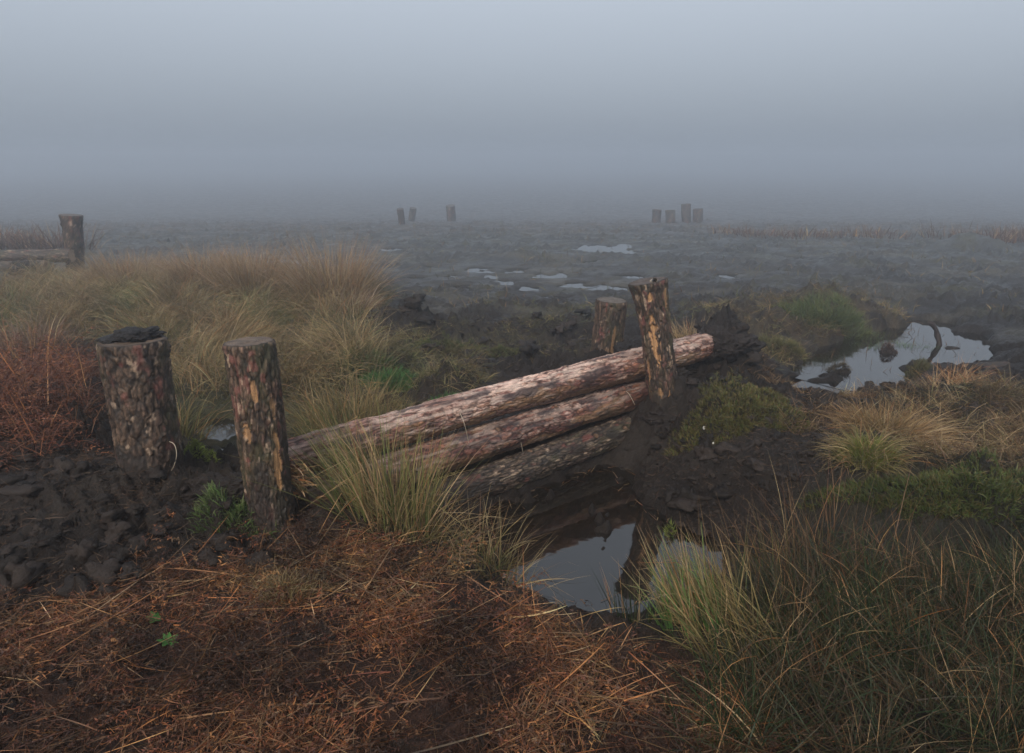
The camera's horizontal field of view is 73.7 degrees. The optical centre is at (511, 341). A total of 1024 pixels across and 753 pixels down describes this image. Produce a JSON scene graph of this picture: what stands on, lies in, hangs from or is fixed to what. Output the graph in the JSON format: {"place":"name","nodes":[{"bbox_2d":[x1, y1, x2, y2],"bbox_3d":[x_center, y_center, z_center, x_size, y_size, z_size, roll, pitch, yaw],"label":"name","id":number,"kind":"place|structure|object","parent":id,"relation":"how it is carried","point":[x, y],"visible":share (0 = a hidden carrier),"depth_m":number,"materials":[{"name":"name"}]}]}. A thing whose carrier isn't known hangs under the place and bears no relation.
{"place":"outdoors","nodes":[
{"label":"outdoors","id":0,"kind":"place"},
{"bbox_2d":[7,260,38,276],"bbox_3d":[-6.192,-0.922,8.662,0.409,0.212,0.246,0,15,0],"label":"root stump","id":1,"kind":"object","parent":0,"point":[27,263],"visible":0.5,"depth_m":8.60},
{"bbox_2d":[428,390,456,400],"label":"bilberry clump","id":2,"kind":"object","parent":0,"point":[452,393],"visible":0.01,"depth_m":4.25,"materials":[{"name":"green plant"}]},
{"bbox_2d":[0,171,1023,752],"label":"ground","id":3,"kind":"structure","parent":0,"point":[352,203],"depth_m":6.00,"materials":[{"name":"brown soil"}]},
{"bbox_2d":[0,260,50,271],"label":"log","id":4,"kind":"object","parent":3,"relation":"on","point":[4,264],"visible":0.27,"depth_m":9.09,"materials":[{"name":"brown wood"}]},
{"bbox_2d":[0,248,75,262],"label":"log","id":5,"kind":"object","parent":3,"relation":"on","point":[11,255],"visible":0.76,"depth_m":9.20,"materials":[{"name":"brown wood"}]},
{"bbox_2d":[0,307,84,359],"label":"grass tussock","id":6,"kind":"object","parent":3,"relation":"on","point":[57,329],"depth_m":5.42,"materials":[{"name":"plant"}]},
{"bbox_2d":[58,214,84,269],"bbox_3d":[-6.008,-1.272,9.391,0.331,0.950,0.273,0,15,0],"label":"wooden post","id":7,"kind":"object","parent":3,"relation":"on","point":[72,230],"visible":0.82,"depth_m":9.26,"materials":[{"name":"brown wood"}]},
{"bbox_2d":[0,314,182,471],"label":"dead bracken","id":8,"kind":"object","parent":3,"relation":"on","point":[37,373],"visible":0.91,"depth_m":3.51,"materials":[{"name":"brown plant"}]},
{"bbox_2d":[49,243,188,293],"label":"grass tussock","id":9,"kind":"object","parent":3,"relation":"on","point":[126,267],"depth_m":7.37,"materials":[{"name":"brown plant"}]},
{"bbox_2d":[96,336,183,479],"bbox_3d":[-1.677,0.425,3.134,0.300,0.906,0.323,0,15,0],"label":"wooden post","id":10,"kind":"object","parent":3,"relation":"on","point":[138,386],"visible":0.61,"depth_m":2.99,"materials":[{"name":"brown wood"}]},
{"bbox_2d":[96,334,120,343],"bbox_3d":[-1.754,-0.013,3.037,0.162,0.032,0.169,12,19,38],"label":"peat clod","id":11,"kind":"object","parent":10,"relation":"on","point":[106,339],"visible":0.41,"depth_m":2.98,"materials":[{"name":"black soil"}]},
{"bbox_2d":[110,326,166,341],"bbox_3d":[-1.671,-0.024,3.052,0.208,0.076,0.202,0,15,0],"label":"peat clod","id":12,"kind":"object","parent":10,"relation":"on","point":[132,334],"visible":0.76,"depth_m":3.01,"materials":[{"name":"black soil"}]},
{"bbox_2d":[146,611,164,622],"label":"seedling","id":13,"kind":"object","parent":3,"relation":"on","point":[155,615],"visible":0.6,"depth_m":2.25,"materials":[{"name":"green plant"}]},
{"bbox_2d":[157,632,177,645],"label":"seedling","id":14,"kind":"object","parent":3,"relation":"on","point":[167,636],"visible":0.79,"depth_m":2.13,"materials":[{"name":"green plant"}]},
{"bbox_2d":[138,238,259,293],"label":"grass tussock","id":15,"kind":"object","parent":3,"relation":"on","point":[173,270],"depth_m":7.06,"materials":[{"name":"plant"}]},
{"bbox_2d":[183,438,221,463],"bbox_3d":[-1.541,0.564,3.315,0.272,0.239,0.153,0,15,0],"label":"moss cushion","id":16,"kind":"object","parent":3,"relation":"on","point":[197,445],"visible":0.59,"depth_m":3.29,"materials":[{"name":"green plant"}]},
{"bbox_2d":[175,377,232,440],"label":"grass tussock","id":17,"kind":"object","parent":3,"relation":"on","point":[186,420],"depth_m":3.78,"materials":[{"name":"plant"}]},
{"bbox_2d":[181,471,226,503],"bbox_3d":[-1.377,0.664,3.076,0.312,0.140,0.194,0,15,0],"label":"peat heap","id":18,"kind":"object","parent":3,"relation":"on","point":[195,484],"visible":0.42,"depth_m":3.03,"materials":[{"name":"black soil"}]},
{"bbox_2d":[190,418,235,449],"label":"puddle","id":19,"kind":"object","parent":3,"relation":"on","point":[227,423],"visible":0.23,"depth_m":3.99,"materials":[{"name":"black liquid"}]},
{"bbox_2d":[0,248,429,437],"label":"moor grass","id":20,"kind":"structure","parent":3,"relation":"on","point":[93,302],"depth_m":5.85,"materials":[{"name":"beige plant"}]},
{"bbox_2d":[199,472,245,501],"bbox_3d":[-1.193,0.633,2.958,0.308,0.118,0.180,0,15,0],"label":"peat heap","id":21,"kind":"object","parent":3,"relation":"on","point":[231,483],"visible":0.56,"depth_m":2.90,"materials":[{"name":"black soil"}]},
{"bbox_2d":[186,480,281,538],"bbox_3d":[-1.142,0.691,2.845,0.428,0.250,0.277,0,15,0],"label":"moss cushion","id":22,"kind":"object","parent":3,"relation":"on","point":[211,491],"visible":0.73,"depth_m":2.81,"materials":[{"name":"green plant"}]},
{"bbox_2d":[172,234,319,302],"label":"grass tussock","id":23,"kind":"object","parent":3,"relation":"on","point":[239,276],"depth_m":6.70,"materials":[{"name":"plant"}]},
{"bbox_2d":[222,336,295,534],"bbox_3d":[-1.026,0.513,2.844,0.207,1.065,0.256,-14,20,-42],"label":"wooden post","id":24,"kind":"object","parent":3,"relation":"on","point":[252,369],"visible":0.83,"depth_m":2.73,"materials":[{"name":"brown wood"}]},
{"bbox_2d":[262,259,308,263],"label":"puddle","id":25,"kind":"object","parent":3,"relation":"on","point":[284,260],"visible":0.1,"depth_m":10.71,"materials":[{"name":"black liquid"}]},
{"bbox_2d":[241,226,418,312],"bbox_3d":[-1.724,-0.661,6.603,1.751,0.986,1.786,0,15,0],"label":"grass tussock","id":26,"kind":"object","parent":3,"relation":"on","point":[352,277],"depth_m":6.47,"materials":[{"name":"beige plant"}]},
{"bbox_2d":[320,282,391,316],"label":"grass tussock","id":27,"kind":"object","parent":3,"relation":"on","point":[368,301],"depth_m":6.23,"materials":[{"name":"brown plant"}]},
{"bbox_2d":[282,355,432,436],"bbox_3d":[-0.889,0.384,3.700,1.001,0.511,0.971,0,15,0],"label":"grass tussock","id":28,"kind":"object","parent":3,"relation":"on","point":[361,415],"depth_m":3.75,"materials":[{"name":"green plant"}]},
{"bbox_2d":[328,342,400,381],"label":"bilberry clump","id":29,"kind":"object","parent":3,"relation":"on","point":[393,363],"visible":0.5,"depth_m":4.77,"materials":[{"name":"green plant"}]},
{"bbox_2d":[226,390,526,582],"bbox_3d":[-0.545,0.603,2.838,1.284,0.739,1.026,0,15,0],"label":"rush tuft","id":30,"kind":"object","parent":3,"relation":"on","point":[367,498],"visible":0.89,"depth_m":2.87,"materials":[{"name":"green plant"}]},
{"bbox_2d":[357,366,417,392],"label":"bilberry clump","id":31,"kind":"object","parent":3,"relation":"on","point":[400,375],"visible":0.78,"depth_m":4.61,"materials":[{"name":"green plant"}]},
{"bbox_2d":[379,248,406,250],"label":"puddle","id":32,"kind":"object","parent":3,"relation":"on","point":[390,249],"visible":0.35,"depth_m":11.96,"materials":[{"name":"black liquid"}]},
{"bbox_2d":[397,208,404,224],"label":"wooden post","id":33,"kind":"object","parent":3,"relation":"on","point":[401,216],"visible":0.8,"depth_m":21.57,"materials":[{"name":"brown wood"}]},
{"bbox_2d":[408,207,416,221],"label":"wooden post","id":34,"kind":"object","parent":3,"relation":"on","point":[412,214],"visible":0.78,"depth_m":25.89,"materials":[{"name":"brown wood"}]},
{"bbox_2d":[399,331,485,352],"bbox_3d":[-0.537,0.016,5.478,0.791,0.210,0.370,0,15,0],"label":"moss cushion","id":35,"kind":"object","parent":3,"relation":"on","point":[446,341],"visible":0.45,"depth_m":5.50,"materials":[{"name":"green plant"}]},
{"bbox_2d":[446,204,455,220],"bbox_3d":[-2.354,-4.726,26.458,0.368,1.131,0.510,0,15,0],"label":"wooden post","id":36,"kind":"object","parent":3,"relation":"on","point":[451,212],"visible":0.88,"depth_m":26.24,"materials":[{"name":"brown wood"}]},
{"bbox_2d":[0,507,902,752],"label":"bracken litter","id":37,"kind":"object","parent":3,"relation":"on","point":[382,562],"visible":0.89,"depth_m":2.04,"materials":[{"name":"brown plant"}]},
{"bbox_2d":[248,563,330,612],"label":"grass tuft","id":38,"kind":"object","parent":37,"relation":"on","point":[295,591],"visible":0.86,"depth_m":2.31,"materials":[{"name":"brown plant"}]},
{"bbox_2d":[466,267,494,272],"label":"puddle","id":39,"kind":"object","parent":3,"relation":"on","point":[474,269],"visible":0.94,"depth_m":9.74,"materials":[{"name":"black liquid"}]},
{"bbox_2d":[484,275,497,278],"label":"puddle","id":40,"kind":"object","parent":3,"relation":"on","point":[491,277],"visible":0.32,"depth_m":9.24,"materials":[{"name":"black liquid"}]},
{"bbox_2d":[407,480,578,597],"bbox_3d":[-0.105,0.891,2.933,0.750,0.533,0.939,-9,17,-30],"label":"rush tuft","id":41,"kind":"object","parent":3,"relation":"on","point":[485,559],"visible":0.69,"depth_m":2.94,"materials":[{"name":"green plant"}]},
{"bbox_2d":[477,344,532,357],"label":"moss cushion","id":42,"kind":"object","parent":3,"relation":"on","point":[506,349],"visible":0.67,"depth_m":5.34,"materials":[{"name":"green plant"}]},
{"bbox_2d":[495,280,523,287],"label":"puddle","id":43,"kind":"object","parent":3,"relation":"on","point":[505,283],"visible":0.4,"depth_m":8.82,"materials":[{"name":"black liquid"}]},
{"bbox_2d":[0,293,1023,619],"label":"peat crumbs","id":44,"kind":"object","parent":3,"relation":"on","point":[688,499],"visible":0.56,"depth_m":3.04,"materials":[{"name":"black soil"}]},
{"bbox_2d":[0,375,1023,598],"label":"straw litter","id":45,"kind":"object","parent":3,"relation":"on","point":[91,459],"visible":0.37,"depth_m":3.06,"materials":[{"name":"brown plant"}]},
{"bbox_2d":[0,219,1023,249],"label":"heather","id":46,"kind":"object","parent":3,"relation":"on","point":[18,242],"visible":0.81,"depth_m":13.32,"materials":[{"name":"plant"}]},
{"bbox_2d":[2,220,1023,313],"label":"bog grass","id":47,"kind":"structure","parent":3,"relation":"on","point":[583,256],"depth_m":11.81,"materials":[{"name":"plant"}]},
{"bbox_2d":[503,268,526,272],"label":"puddle","id":48,"kind":"object","parent":3,"relation":"on","point":[515,270],"visible":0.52,"depth_m":9.75,"materials":[{"name":"black liquid"}]},
{"bbox_2d":[415,415,630,507],"bbox_3d":[0.050,0.711,3.820,2.070,0.234,0.202,-11,19,-37],"label":"log","id":49,"kind":"object","parent":3,"relation":"on","point":[518,470],"visible":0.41,"depth_m":3.80,"materials":[{"name":"brown wood"}]},
{"bbox_2d":[296,378,648,506],"bbox_3d":[0.032,0.508,3.826,2.476,0.233,0.210,-11,19,-35],"label":"log","id":50,"kind":"object","parent":49,"relation":"on","point":[525,428],"visible":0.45,"depth_m":3.73,"materials":[{"name":"brown wood"}]},
{"bbox_2d":[288,333,713,509],"bbox_3d":[0.181,0.326,3.880,3.100,0.322,0.372,-11,19,-37],"label":"log","id":51,"kind":"object","parent":50,"relation":"on","point":[477,405],"visible":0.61,"depth_m":3.65,"materials":[{"name":"brown wood"}]},
{"bbox_2d":[613,339,641,352],"bbox_3d":[0.798,0.099,4.594,0.252,0.228,0.238,-14,20,-42],"label":"peat clod","id":52,"kind":"object","parent":51,"relation":"on","point":[624,345],"visible":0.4,"depth_m":4.55,"materials":[{"name":"black soil"}]},
{"bbox_2d":[517,285,538,290],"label":"puddle","id":53,"kind":"object","parent":3,"relation":"on","point":[525,287],"visible":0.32,"depth_m":8.42,"materials":[{"name":"black liquid"}]},
{"bbox_2d":[531,274,563,277],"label":"puddle","id":54,"kind":"object","parent":3,"relation":"on","point":[550,276],"visible":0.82,"depth_m":9.23,"materials":[{"name":"black liquid"}]},
{"bbox_2d":[559,272,568,277],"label":"puddle","id":55,"kind":"object","parent":3,"relation":"on","point":[564,275],"visible":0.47,"depth_m":9.42,"materials":[{"name":"black liquid"}]},
{"bbox_2d":[557,282,599,288],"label":"puddle","id":56,"kind":"object","parent":3,"relation":"on","point":[576,284],"visible":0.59,"depth_m":8.58,"materials":[{"name":"black liquid"}]},
{"bbox_2d":[572,244,640,253],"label":"puddle","id":57,"kind":"object","parent":3,"relation":"on","point":[622,248],"visible":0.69,"depth_m":12.17,"materials":[{"name":"black liquid"}]},
{"bbox_2d":[585,284,628,289],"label":"puddle","id":58,"kind":"object","parent":3,"relation":"on","point":[602,287],"visible":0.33,"depth_m":8.46,"materials":[{"name":"black liquid"}]},
{"bbox_2d":[590,297,626,353],"bbox_3d":[0.664,0.091,4.812,0.261,0.802,0.243,0,15,0],"label":"wooden post","id":59,"kind":"object","parent":3,"relation":"on","point":[609,323],"visible":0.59,"depth_m":4.67,"materials":[{"name":"brown wood"}]},
{"bbox_2d":[616,275,643,278],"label":"puddle","id":60,"kind":"object","parent":3,"relation":"on","point":[633,276],"visible":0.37,"depth_m":9.22,"materials":[{"name":"black liquid"}]},
{"bbox_2d":[628,277,677,406],"bbox_3d":[0.912,0.175,4.226,0.428,1.172,0.238,4,16,15],"label":"wooden post","id":61,"kind":"object","parent":3,"relation":"on","point":[650,296],"visible":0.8,"depth_m":4.11,"materials":[{"name":"brown wood"}]},
{"bbox_2d":[651,209,661,222],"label":"wooden post","id":62,"kind":"object","parent":3,"relation":"on","point":[656,215],"visible":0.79,"depth_m":23.57,"materials":[{"name":"brown wood"}]},
{"bbox_2d":[661,518,678,541],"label":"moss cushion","id":63,"kind":"object","parent":3,"relation":"on","point":[665,531],"visible":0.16,"depth_m":3.34,"materials":[{"name":"green plant"}]},
{"bbox_2d":[665,210,675,223],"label":"wooden post","id":64,"kind":"object","parent":3,"relation":"on","point":[670,216],"visible":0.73,"depth_m":23.31,"materials":[{"name":"brown wood"}]},
{"bbox_2d":[343,273,1023,472],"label":"rough grass","id":65,"kind":"structure","parent":3,"relation":"on","point":[1012,447],"depth_m":4.16,"materials":[{"name":"green plant"}]},
{"bbox_2d":[681,204,690,222],"bbox_3d":[6.138,-4.200,24.131,0.398,1.317,0.328,0,15,0],"label":"wooden post","id":66,"kind":"object","parent":3,"relation":"on","point":[686,213],"visible":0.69,"depth_m":23.93,"materials":[{"name":"brown wood"}]},
{"bbox_2d":[671,310,709,338],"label":"grass tussock","id":67,"kind":"object","parent":3,"relation":"on","point":[676,331],"depth_m":5.71,"materials":[{"name":"beige plant"}]},
{"bbox_2d":[590,500,795,672],"bbox_3d":[0.571,0.833,2.184,0.635,0.538,0.727,0,15,0],"label":"rush tuft","id":68,"kind":"object","parent":3,"relation":"on","point":[684,610],"visible":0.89,"depth_m":2.21,"materials":[{"name":"green plant"}]},
{"bbox_2d":[692,208,702,222],"bbox_3d":[6.734,-4.243,24.742,0.421,1.143,0.368,0,15,0],"label":"wooden post","id":69,"kind":"object","parent":3,"relation":"on","point":[697,217],"visible":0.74,"depth_m":24.52,"materials":[{"name":"brown wood"}]},
{"bbox_2d":[716,274,735,278],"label":"puddle","id":70,"kind":"object","parent":3,"relation":"on","point":[729,276],"visible":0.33,"depth_m":9.31,"materials":[{"name":"black liquid"}]},
{"bbox_2d":[710,333,761,361],"bbox_3d":[1.486,0.040,4.787,0.494,0.236,0.370,-6,16,-23],"label":"peat heap","id":71,"kind":"object","parent":3,"relation":"on","point":[747,342],"visible":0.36,"depth_m":4.66,"materials":[{"name":"black soil"}]},
{"bbox_2d":[660,368,817,455],"bbox_3d":[1.347,0.456,3.901,0.778,0.460,0.773,12,19,37],"label":"moss cushion","id":72,"kind":"object","parent":3,"relation":"on","point":[751,389],"visible":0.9,"depth_m":3.94,"materials":[{"name":"green plant"}]},
{"bbox_2d":[675,472,875,583],"bbox_3d":[1.016,0.747,2.661,0.821,0.511,0.686,6,16,20],"label":"rush tuft","id":73,"kind":"object","parent":3,"relation":"on","point":[786,533],"visible":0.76,"depth_m":2.64,"materials":[{"name":"green plant"}]},
{"bbox_2d":[758,332,811,361],"bbox_3d":[2.290,0.095,5.648,0.802,0.329,0.455,0,15,0],"label":"moss cushion","id":74,"kind":"object","parent":3,"relation":"on","point":[782,341],"visible":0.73,"depth_m":5.61,"materials":[{"name":"green plant"}]},
{"bbox_2d":[604,500,1023,752],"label":"rush bed","id":75,"kind":"object","parent":3,"relation":"on","point":[886,614],"visible":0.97,"depth_m":2.00,"materials":[{"name":"green plant"}]},
{"bbox_2d":[772,289,896,340],"bbox_3d":[3.046,-0.219,6.432,1.324,0.558,0.750,0,15,0],"label":"moss cushion","id":76,"kind":"object","parent":3,"relation":"on","point":[817,309],"visible":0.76,"depth_m":6.37,"materials":[{"name":"green plant"}]},
{"bbox_2d":[824,360,851,372],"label":"grass tuft","id":77,"kind":"object","parent":3,"relation":"on","point":[842,364],"visible":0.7,"depth_m":5.28,"materials":[{"name":"plant"}]},
{"bbox_2d":[711,435,971,591],"bbox_3d":[1.242,0.683,2.597,0.898,0.575,0.912,14,20,41],"label":"rush tuft","id":78,"kind":"object","parent":3,"relation":"on","point":[826,519],"visible":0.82,"depth_m":2.65,"materials":[{"name":"green plant"}]},
{"bbox_2d":[803,415,935,479],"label":"grass tussock","id":79,"kind":"object","parent":3,"relation":"on","point":[860,447],"depth_m":3.22,"materials":[{"name":"green plant"}]},
{"bbox_2d":[879,341,898,354],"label":"grass tuft","id":80,"kind":"object","parent":3,"relation":"on","point":[886,344],"visible":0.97,"depth_m":5.79,"materials":[{"name":"green plant"}]},
{"bbox_2d":[836,338,942,349],"bbox_3d":[3.323,0.062,6.090,0.960,0.179,0.581,0,15,0],"label":"moss cushion","id":81,"kind":"object","parent":3,"relation":"on","point":[895,343],"visible":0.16,"depth_m":6.02,"materials":[{"name":"green plant"}]},
{"bbox_2d":[822,391,987,456],"bbox_3d":[2.064,0.462,3.653,0.866,0.468,0.810,0,15,0],"label":"grass tussock","id":82,"kind":"object","parent":3,"relation":"on","point":[926,427],"depth_m":3.60,"materials":[{"name":"plant"}]},
{"bbox_2d":[795,444,1023,530],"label":"moss cushion","id":83,"kind":"object","parent":3,"relation":"on","point":[943,477],"visible":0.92,"depth_m":2.92,"materials":[{"name":"green plant"}]},
{"bbox_2d":[903,356,936,380],"bbox_3d":[3.049,0.235,5.182,0.362,0.274,0.274,0,15,0],"label":"moss cushion","id":84,"kind":"object","parent":3,"relation":"on","point":[920,365],"visible":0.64,"depth_m":5.14,"materials":[{"name":"green plant"}]},
{"bbox_2d":[927,321,941,345],"bbox_3d":[3.749,-0.014,6.066,0.155,0.344,0.086,0,15,0],"label":"snag","id":85,"kind":"object","parent":3,"relation":"on","point":[937,335],"visible":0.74,"depth_m":6.05,"materials":[{"name":"wood"}]},
{"bbox_2d":[963,361,1011,367],"bbox_3d":[4.136,0.221,5.322,1.420,0.189,0.164,-2,15,-9],"label":"log","id":86,"kind":"object","parent":3,"relation":"on","point":[994,364],"visible":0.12,"depth_m":5.19,"materials":[{"name":"brown wood"}]},
{"bbox_2d":[0,0,1023,170],"label":"sky","id":87,"kind":"structure","parent":0,"point":[86,85],"materials":[{"name":"grey"}]},
{"bbox_2d":[465,464,723,613],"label":"pool water","id":88,"kind":"structure","parent":0,"point":[565,517],"depth_m":3.30,"materials":[{"name":"black liquid"}]},
{"bbox_2d":[464,321,978,608],"bbox_3d":[2.136,0.453,4.704,5.932,0.319,1.285,-12,19,-38],"label":"floating straw","id":89,"kind":"object","parent":88,"relation":"on","point":[634,474],"visible":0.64,"depth_m":3.65,"materials":[{"name":"brown plant"}]},
{"bbox_2d":[699,324,744,362],"bbox_3d":[1.424,0.013,4.760,0.340,0.283,0.360,-12,19,-38],"label":"peat heap","id":90,"kind":"object","parent":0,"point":[727,342],"visible":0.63,"depth_m":4.64,"materials":[{"name":"black soil"}]},
{"bbox_2d":[792,380,854,393],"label":"pond water","id":91,"kind":"structure","parent":0,"point":[808,384],"depth_m":4.97,"materials":[{"name":"black liquid"}]},
{"bbox_2d":[790,320,996,390],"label":"pond water","id":92,"kind":"structure","parent":0,"point":[858,358],"depth_m":5.77,"materials":[{"name":"black liquid"}]},
{"bbox_2d":[911,356,1011,386],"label":"grass tussock","id":93,"kind":"object","parent":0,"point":[957,381],"depth_m":4.54,"materials":[{"name":"plant"}]}
]}

